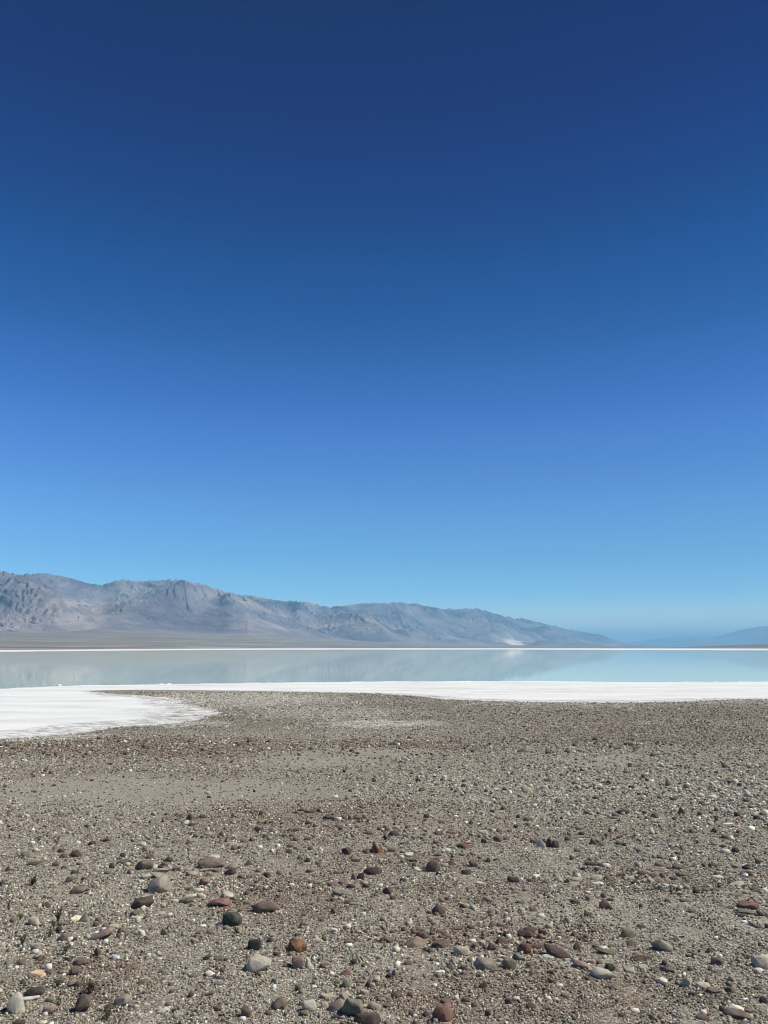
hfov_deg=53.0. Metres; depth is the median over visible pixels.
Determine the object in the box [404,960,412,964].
stone
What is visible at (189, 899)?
flat rock
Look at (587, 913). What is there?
flat rock
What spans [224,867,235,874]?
rock
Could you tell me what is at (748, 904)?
flat rock
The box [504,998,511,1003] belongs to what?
stone
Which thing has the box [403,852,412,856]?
flat rock
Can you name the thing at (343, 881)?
flat rock
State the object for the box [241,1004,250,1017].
rock
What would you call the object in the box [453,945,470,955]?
rock
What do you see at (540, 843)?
angular rock
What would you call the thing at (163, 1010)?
flat rock
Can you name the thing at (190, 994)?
rock splinter
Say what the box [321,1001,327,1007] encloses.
stone
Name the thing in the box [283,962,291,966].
flat rock
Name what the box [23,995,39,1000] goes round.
rock splinter
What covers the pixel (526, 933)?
flat rock
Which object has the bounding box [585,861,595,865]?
flat rock
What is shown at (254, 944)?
rock
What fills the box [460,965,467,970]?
stone
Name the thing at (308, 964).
angular rock
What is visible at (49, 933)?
dry plant
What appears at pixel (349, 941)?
flat rock
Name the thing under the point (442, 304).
sky
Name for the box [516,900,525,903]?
flat rock
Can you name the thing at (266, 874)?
rock
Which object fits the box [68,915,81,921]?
flat rock
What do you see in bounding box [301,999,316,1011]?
rock
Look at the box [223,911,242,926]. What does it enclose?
rock
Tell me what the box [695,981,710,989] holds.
flat rock
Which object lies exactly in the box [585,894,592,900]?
rock
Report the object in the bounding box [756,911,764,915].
flat rock
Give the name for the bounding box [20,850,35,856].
flat rock
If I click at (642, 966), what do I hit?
flat rock
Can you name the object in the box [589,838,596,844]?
angular rock
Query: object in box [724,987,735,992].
rock
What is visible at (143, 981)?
flat rock
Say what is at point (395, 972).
stone
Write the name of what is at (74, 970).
flat rock
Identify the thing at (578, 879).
flat rock
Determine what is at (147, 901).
flat rock
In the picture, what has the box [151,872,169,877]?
flat rock
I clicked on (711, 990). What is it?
flat rock
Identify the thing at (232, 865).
flat rock
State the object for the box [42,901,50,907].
angular rock
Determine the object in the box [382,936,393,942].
rock
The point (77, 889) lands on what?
flat rock
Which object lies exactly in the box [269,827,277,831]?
angular rock
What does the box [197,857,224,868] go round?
flat rock
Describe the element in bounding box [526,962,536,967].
flat rock
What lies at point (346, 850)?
rock
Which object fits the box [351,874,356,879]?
angular rock
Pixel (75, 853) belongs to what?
rock
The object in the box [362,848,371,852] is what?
flat rock
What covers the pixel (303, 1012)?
rock
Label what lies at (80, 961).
rock splinter
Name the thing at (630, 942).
angular rock
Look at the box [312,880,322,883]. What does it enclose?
flat rock
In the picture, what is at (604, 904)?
angular rock
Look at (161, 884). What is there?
rock
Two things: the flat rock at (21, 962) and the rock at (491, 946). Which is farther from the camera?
the rock at (491, 946)
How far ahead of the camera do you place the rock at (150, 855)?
6.95 m
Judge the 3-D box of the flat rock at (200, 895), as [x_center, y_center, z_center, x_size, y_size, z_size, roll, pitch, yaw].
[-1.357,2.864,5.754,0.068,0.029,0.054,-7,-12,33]
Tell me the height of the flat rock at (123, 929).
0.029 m
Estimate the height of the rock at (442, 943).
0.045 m
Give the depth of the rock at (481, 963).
4.26 m
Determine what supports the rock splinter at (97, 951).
on the ground
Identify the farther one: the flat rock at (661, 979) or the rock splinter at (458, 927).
the rock splinter at (458, 927)
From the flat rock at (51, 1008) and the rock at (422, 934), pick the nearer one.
the flat rock at (51, 1008)
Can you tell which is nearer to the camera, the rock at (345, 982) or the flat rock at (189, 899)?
the rock at (345, 982)
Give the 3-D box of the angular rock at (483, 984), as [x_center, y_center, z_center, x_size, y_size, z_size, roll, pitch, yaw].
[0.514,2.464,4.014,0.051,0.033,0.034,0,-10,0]
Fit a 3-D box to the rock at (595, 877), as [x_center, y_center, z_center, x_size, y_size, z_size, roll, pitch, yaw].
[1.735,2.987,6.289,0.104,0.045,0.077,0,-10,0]
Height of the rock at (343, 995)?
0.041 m
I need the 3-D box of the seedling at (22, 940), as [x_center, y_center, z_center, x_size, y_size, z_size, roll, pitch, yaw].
[-2.170,2.571,4.631,0.036,0.071,0.059,-8,-13,37]
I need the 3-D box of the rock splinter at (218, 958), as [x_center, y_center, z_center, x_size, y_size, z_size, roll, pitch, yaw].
[-0.943,2.543,4.385,0.067,0.014,0.038,0,-10,0]
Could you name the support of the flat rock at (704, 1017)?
on the ground
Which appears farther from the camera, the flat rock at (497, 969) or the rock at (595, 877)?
the rock at (595, 877)
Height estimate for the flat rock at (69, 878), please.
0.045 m
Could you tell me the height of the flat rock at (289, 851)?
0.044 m
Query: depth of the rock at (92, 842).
7.61 m
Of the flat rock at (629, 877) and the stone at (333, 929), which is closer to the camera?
the stone at (333, 929)
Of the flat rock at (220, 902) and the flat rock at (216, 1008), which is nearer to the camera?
the flat rock at (216, 1008)
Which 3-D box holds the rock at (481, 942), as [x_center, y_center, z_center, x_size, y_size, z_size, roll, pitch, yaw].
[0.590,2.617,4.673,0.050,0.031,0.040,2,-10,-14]
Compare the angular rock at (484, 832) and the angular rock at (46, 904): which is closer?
the angular rock at (46, 904)
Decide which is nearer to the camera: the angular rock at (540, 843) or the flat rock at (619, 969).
the flat rock at (619, 969)
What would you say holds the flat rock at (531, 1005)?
on the ground
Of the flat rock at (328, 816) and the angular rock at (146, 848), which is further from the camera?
the flat rock at (328, 816)
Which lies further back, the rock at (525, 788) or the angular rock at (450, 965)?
the rock at (525, 788)
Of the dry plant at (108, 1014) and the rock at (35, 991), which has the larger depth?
the rock at (35, 991)
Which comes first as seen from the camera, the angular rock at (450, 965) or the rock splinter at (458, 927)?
the angular rock at (450, 965)
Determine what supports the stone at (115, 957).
on the ground
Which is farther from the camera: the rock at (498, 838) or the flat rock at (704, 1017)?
the rock at (498, 838)
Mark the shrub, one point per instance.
(33, 881)
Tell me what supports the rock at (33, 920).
on the ground
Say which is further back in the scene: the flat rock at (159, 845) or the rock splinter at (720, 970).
the flat rock at (159, 845)
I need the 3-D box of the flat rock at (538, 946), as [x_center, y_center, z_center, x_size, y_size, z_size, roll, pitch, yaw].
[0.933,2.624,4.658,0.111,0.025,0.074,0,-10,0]
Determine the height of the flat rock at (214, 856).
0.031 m
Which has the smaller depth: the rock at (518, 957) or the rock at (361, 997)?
the rock at (361, 997)
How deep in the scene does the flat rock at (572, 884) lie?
6.07 m
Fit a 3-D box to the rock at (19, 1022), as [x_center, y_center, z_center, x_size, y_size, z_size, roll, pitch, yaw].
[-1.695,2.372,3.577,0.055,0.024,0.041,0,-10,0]
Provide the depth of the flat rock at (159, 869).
6.50 m
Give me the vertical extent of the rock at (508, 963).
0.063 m
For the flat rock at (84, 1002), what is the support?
on the ground
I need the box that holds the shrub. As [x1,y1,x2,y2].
[27,874,38,884]
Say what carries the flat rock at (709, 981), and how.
on the ground
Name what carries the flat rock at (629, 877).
on the ground
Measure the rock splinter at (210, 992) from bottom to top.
0.020 m
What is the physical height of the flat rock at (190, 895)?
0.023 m
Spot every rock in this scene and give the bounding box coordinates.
[7,992,24,1013]
[12,1020,25,1023]
[15,959,26,964]
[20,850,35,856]
[25,860,41,864]
[25,986,44,995]
[27,969,45,976]
[28,916,39,925]
[30,942,43,946]
[31,944,43,950]
[41,1004,57,1014]
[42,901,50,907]
[52,861,59,865]
[57,921,68,925]
[58,933,70,940]
[66,876,73,881]
[66,979,76,986]
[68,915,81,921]
[68,965,79,975]
[70,886,87,893]
[71,850,81,856]
[74,980,81,987]
[75,994,91,1011]
[79,914,89,921]
[88,841,95,845]
[90,926,115,939]
[113,994,131,1005]
[116,859,129,863]
[117,927,127,932]
[128,963,140,968]
[130,896,153,907]
[130,910,139,915]
[135,860,153,869]
[138,979,148,983]
[142,846,151,851]
[146,853,154,858]
[148,875,171,892]
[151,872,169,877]
[153,868,168,871]
[154,844,165,847]
[156,1007,168,1013]
[163,856,172,861]
[178,897,194,902]
[184,893,196,897]
[186,814,195,819]
[186,870,198,875]
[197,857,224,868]
[197,893,205,897]
[199,878,209,884]
[204,970,214,976]
[206,897,230,906]
[208,854,219,857]
[213,1006,220,1011]
[221,890,233,897]
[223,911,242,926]
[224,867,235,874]
[226,863,238,868]
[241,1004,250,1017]
[245,860,252,865]
[246,954,270,972]
[247,939,261,949]
[251,901,277,912]
[263,872,269,877]
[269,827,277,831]
[271,997,286,1009]
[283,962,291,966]
[286,849,296,853]
[287,939,306,952]
[292,955,303,968]
[298,1010,308,1015]
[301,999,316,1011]
[304,959,313,968]
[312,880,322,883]
[325,814,335,818]
[328,882,337,885]
[328,998,344,1011]
[333,888,350,895]
[338,879,348,884]
[339,969,351,974]
[339,991,348,999]
[341,998,363,1015]
[342,847,350,854]
[342,976,348,987]
[344,939,354,943]
[346,884,354,888]
[351,857,360,861]
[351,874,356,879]
[354,1012,380,1023]
[355,995,363,1000]
[357,872,364,879]
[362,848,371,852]
[364,867,381,874]
[365,980,371,988]
[367,1002,380,1009]
[371,842,383,853]
[382,887,392,893]
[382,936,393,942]
[384,1002,393,1007]
[388,830,399,835]
[388,847,397,851]
[391,990,401,997]
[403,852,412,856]
[404,936,427,947]
[416,931,427,938]
[425,860,439,871]
[432,904,445,914]
[432,939,448,947]
[432,1002,452,1021]
[434,831,443,834]
[440,998,450,1002]
[446,857,455,865]
[446,962,455,969]
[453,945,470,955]
[456,843,470,848]
[461,869,470,874]
[469,860,478,866]
[471,942,478,947]
[473,957,496,969]
[478,830,487,834]
[478,940,485,945]
[478,981,486,987]
[482,896,491,901]
[488,943,496,949]
[490,967,503,970]
[493,836,502,841]
[495,936,507,944]
[502,957,516,969]
[507,876,518,882]
[512,953,525,960]
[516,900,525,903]
[517,930,535,937]
[517,943,530,953]
[522,785,532,792]
[523,926,536,931]
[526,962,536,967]
[526,1002,535,1008]
[531,943,544,949]
[537,839,545,846]
[541,954,555,958]
[544,943,570,957]
[546,837,551,846]
[551,840,559,847]
[553,874,562,881]
[567,882,579,886]
[572,877,581,881]
[573,942,582,950]
[573,960,591,969]
[584,912,592,916]
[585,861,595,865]
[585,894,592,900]
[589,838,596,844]
[589,966,615,978]
[590,875,601,879]
[593,947,616,954]
[599,899,612,909]
[604,963,614,971]
[608,983,619,989]
[615,967,623,971]
[616,809,628,813]
[620,926,634,937]
[623,875,634,879]
[623,966,635,971]
[626,940,636,945]
[630,955,651,961]
[637,964,648,969]
[649,872,658,877]
[649,967,660,971]
[651,939,672,951]
[656,977,667,983]
[660,966,673,971]
[671,936,680,941]
[672,864,683,868]
[678,806,684,813]
[680,844,689,849]
[681,977,691,986]
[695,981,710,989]
[695,1014,710,1020]
[704,978,713,983]
[706,986,719,993]
[711,957,723,964]
[722,1008,751,1019]
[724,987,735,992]
[727,1004,744,1010]
[729,892,740,895]
[730,881,744,886]
[731,863,743,868]
[735,908,755,913]
[736,901,758,908]
[744,1007,754,1012]
[751,954,767,968]
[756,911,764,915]
[759,996,767,1003]
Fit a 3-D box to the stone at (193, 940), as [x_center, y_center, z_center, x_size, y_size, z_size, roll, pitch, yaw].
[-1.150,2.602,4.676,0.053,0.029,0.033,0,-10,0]
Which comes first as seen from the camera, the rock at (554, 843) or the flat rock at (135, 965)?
the flat rock at (135, 965)
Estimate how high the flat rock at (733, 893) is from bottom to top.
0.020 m
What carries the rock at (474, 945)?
on the ground
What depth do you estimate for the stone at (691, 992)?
3.93 m
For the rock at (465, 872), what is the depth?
6.40 m
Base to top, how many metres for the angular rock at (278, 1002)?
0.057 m
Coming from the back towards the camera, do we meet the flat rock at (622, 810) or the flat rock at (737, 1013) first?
the flat rock at (622, 810)
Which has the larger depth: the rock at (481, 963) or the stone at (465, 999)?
the rock at (481, 963)
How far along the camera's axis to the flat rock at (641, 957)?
4.47 m
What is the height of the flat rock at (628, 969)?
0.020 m
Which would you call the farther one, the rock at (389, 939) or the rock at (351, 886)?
the rock at (351, 886)
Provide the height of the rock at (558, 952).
0.070 m
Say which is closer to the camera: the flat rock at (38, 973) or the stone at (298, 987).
the stone at (298, 987)
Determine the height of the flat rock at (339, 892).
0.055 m
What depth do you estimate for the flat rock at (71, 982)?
4.00 m
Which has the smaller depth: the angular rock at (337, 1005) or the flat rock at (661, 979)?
the angular rock at (337, 1005)
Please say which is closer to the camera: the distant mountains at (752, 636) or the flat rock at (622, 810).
the flat rock at (622, 810)
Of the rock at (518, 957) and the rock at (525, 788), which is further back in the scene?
the rock at (525, 788)
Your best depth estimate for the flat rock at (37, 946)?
4.56 m
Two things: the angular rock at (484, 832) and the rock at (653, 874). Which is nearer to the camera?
the rock at (653, 874)
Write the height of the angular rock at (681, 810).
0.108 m
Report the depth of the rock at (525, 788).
10.97 m
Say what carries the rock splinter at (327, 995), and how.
on the ground
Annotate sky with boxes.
[0,0,767,642]
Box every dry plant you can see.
[45,926,53,936]
[52,906,63,921]
[81,978,96,993]
[102,1005,114,1018]
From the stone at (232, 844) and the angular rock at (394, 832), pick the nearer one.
the stone at (232, 844)
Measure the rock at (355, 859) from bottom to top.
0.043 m
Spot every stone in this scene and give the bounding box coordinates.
[45,997,55,1001]
[111,954,119,959]
[138,929,144,934]
[190,938,198,943]
[227,842,236,845]
[295,984,300,990]
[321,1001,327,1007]
[330,927,338,931]
[359,989,369,994]
[391,969,398,976]
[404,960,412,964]
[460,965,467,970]
[463,997,470,1001]
[504,944,510,948]
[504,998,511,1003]
[529,906,536,911]
[538,929,546,934]
[546,970,554,974]
[560,993,569,997]
[688,990,695,995]
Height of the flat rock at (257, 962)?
0.078 m
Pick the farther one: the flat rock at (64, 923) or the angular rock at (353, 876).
the angular rock at (353, 876)
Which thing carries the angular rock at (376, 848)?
on the ground
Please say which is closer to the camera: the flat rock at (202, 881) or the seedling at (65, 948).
the seedling at (65, 948)
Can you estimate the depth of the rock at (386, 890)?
5.81 m
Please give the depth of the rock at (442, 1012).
3.60 m
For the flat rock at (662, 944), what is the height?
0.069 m
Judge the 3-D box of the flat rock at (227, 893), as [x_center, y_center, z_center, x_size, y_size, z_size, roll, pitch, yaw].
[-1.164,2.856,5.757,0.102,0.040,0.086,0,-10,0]
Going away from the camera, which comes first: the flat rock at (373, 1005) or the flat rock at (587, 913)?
the flat rock at (373, 1005)
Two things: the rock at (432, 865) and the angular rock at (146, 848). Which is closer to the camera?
the rock at (432, 865)
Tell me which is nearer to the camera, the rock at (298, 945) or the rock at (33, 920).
the rock at (298, 945)
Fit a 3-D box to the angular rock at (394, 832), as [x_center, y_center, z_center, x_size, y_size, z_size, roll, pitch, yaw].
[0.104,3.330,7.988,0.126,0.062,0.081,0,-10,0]
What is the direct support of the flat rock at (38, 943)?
on the ground
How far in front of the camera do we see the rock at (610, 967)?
4.29 m
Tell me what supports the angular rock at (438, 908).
on the ground
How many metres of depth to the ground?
7.21 m
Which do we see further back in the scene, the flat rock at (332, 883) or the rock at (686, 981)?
the flat rock at (332, 883)
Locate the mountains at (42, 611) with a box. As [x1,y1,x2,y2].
[0,571,767,649]
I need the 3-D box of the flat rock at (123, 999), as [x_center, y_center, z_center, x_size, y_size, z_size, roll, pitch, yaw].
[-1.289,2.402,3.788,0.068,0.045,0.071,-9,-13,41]
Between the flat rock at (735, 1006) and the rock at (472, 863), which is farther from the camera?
the rock at (472, 863)
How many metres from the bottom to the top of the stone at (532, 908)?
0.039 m
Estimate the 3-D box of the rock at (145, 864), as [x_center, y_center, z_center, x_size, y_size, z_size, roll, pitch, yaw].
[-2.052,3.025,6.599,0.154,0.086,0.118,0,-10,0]
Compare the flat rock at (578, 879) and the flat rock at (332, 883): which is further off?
the flat rock at (578, 879)
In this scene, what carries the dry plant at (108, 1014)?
on the ground
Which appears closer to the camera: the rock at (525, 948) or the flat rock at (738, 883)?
the rock at (525, 948)
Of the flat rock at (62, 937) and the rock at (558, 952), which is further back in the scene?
the flat rock at (62, 937)
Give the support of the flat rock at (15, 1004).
on the ground
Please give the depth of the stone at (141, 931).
4.82 m
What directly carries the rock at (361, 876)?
on the ground
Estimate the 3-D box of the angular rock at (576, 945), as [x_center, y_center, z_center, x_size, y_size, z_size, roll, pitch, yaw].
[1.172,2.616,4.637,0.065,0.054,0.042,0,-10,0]
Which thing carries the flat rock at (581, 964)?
on the ground
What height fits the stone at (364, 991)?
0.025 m
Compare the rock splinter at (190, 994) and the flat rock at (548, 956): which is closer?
the rock splinter at (190, 994)
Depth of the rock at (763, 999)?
3.85 m
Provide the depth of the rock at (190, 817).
8.91 m
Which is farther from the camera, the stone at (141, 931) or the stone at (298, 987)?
the stone at (141, 931)
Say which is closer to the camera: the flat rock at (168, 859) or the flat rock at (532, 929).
the flat rock at (532, 929)
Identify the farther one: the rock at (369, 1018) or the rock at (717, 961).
the rock at (717, 961)
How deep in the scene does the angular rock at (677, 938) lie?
4.76 m
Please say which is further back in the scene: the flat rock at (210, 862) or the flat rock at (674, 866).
the flat rock at (210, 862)
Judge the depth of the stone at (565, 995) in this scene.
3.90 m
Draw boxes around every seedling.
[18,933,26,945]
[59,940,71,953]
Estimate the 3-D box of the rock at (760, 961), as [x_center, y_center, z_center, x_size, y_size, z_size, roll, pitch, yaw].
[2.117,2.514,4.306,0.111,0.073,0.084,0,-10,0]
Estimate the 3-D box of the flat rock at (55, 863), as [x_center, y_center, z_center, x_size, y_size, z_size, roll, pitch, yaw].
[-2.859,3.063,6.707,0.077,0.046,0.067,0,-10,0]
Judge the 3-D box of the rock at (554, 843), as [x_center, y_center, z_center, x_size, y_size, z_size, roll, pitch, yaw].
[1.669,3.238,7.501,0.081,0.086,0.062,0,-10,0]
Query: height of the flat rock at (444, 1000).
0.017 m
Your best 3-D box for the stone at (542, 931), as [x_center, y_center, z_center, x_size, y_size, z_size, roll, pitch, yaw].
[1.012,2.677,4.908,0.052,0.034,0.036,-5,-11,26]
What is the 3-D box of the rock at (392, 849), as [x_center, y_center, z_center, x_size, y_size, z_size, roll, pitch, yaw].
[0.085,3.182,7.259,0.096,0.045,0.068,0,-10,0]
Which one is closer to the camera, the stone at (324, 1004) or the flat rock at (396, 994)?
the stone at (324, 1004)
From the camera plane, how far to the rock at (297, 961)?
4.28 m
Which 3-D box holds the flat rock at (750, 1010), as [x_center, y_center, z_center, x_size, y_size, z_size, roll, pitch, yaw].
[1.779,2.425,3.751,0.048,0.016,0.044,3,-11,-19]
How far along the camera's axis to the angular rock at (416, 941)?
4.68 m
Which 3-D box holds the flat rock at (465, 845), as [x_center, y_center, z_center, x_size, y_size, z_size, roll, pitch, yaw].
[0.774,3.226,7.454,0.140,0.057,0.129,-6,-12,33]
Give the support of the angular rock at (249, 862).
on the ground
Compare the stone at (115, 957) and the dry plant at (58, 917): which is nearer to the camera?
the stone at (115, 957)
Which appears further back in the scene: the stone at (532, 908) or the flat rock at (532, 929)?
the stone at (532, 908)
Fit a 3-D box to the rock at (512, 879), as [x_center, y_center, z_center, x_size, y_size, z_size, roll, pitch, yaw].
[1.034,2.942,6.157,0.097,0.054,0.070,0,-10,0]
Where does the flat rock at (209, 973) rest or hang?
on the ground
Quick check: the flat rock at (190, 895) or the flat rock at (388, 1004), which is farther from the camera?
the flat rock at (190, 895)
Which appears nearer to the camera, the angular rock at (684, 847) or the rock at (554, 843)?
the angular rock at (684, 847)
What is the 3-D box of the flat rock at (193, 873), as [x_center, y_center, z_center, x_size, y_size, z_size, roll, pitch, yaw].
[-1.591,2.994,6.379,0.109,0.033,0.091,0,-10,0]
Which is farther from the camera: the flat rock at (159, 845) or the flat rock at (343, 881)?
the flat rock at (159, 845)
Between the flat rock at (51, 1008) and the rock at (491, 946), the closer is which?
the flat rock at (51, 1008)
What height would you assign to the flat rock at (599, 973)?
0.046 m
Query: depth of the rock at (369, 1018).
3.58 m
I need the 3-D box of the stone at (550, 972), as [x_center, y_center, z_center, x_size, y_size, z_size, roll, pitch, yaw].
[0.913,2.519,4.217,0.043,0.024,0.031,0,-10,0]
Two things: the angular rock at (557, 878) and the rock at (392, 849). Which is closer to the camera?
the angular rock at (557, 878)
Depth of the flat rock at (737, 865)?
6.54 m
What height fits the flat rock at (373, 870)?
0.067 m
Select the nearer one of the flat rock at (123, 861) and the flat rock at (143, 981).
the flat rock at (143, 981)
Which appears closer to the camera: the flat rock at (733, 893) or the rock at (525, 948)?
the rock at (525, 948)
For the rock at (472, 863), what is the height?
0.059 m
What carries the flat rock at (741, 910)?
on the ground
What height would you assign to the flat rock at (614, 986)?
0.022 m
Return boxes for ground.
[0,690,767,1023]
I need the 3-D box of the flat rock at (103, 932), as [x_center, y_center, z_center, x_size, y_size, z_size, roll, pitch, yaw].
[-1.751,2.609,4.780,0.144,0.072,0.122,0,-10,0]
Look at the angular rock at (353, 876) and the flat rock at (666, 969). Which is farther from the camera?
the angular rock at (353, 876)
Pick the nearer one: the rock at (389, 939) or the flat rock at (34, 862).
the rock at (389, 939)
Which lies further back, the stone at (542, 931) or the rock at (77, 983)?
the stone at (542, 931)
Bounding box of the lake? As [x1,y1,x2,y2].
[0,649,767,688]
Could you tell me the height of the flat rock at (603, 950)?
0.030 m
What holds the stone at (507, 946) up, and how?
on the ground
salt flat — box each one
[0,648,767,651]
[0,681,767,738]
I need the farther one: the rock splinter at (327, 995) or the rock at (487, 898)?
the rock at (487, 898)
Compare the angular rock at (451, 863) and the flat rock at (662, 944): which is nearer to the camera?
the flat rock at (662, 944)
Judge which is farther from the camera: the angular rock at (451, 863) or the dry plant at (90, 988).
the angular rock at (451, 863)
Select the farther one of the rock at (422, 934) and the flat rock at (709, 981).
the rock at (422, 934)
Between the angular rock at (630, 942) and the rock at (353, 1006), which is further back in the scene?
the angular rock at (630, 942)
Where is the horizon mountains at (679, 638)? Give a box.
[627,636,711,643]
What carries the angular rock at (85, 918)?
on the ground
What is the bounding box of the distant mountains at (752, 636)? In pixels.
[636,626,767,646]
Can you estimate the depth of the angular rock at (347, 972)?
4.19 m
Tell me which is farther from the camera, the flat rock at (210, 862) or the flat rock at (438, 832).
the flat rock at (438, 832)
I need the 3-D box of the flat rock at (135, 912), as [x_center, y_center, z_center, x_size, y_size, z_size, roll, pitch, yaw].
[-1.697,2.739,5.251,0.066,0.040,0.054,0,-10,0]
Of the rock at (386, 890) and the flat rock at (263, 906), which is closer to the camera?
the flat rock at (263, 906)
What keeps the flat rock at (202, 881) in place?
on the ground
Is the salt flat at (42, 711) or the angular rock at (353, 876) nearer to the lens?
the angular rock at (353, 876)
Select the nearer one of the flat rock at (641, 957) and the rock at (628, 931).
the flat rock at (641, 957)
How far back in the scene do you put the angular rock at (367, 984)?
4.00 m
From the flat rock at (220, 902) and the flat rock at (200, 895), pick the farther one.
the flat rock at (200, 895)
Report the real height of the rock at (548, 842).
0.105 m
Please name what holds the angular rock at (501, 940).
on the ground
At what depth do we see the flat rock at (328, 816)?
8.82 m
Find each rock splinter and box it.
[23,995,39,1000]
[73,957,86,965]
[94,947,100,954]
[187,991,193,997]
[205,990,215,995]
[213,956,223,960]
[320,993,336,998]
[451,925,463,929]
[711,970,730,971]
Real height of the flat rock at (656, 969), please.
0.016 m
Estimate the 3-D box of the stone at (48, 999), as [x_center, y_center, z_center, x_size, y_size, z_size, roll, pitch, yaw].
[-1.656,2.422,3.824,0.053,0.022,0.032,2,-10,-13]

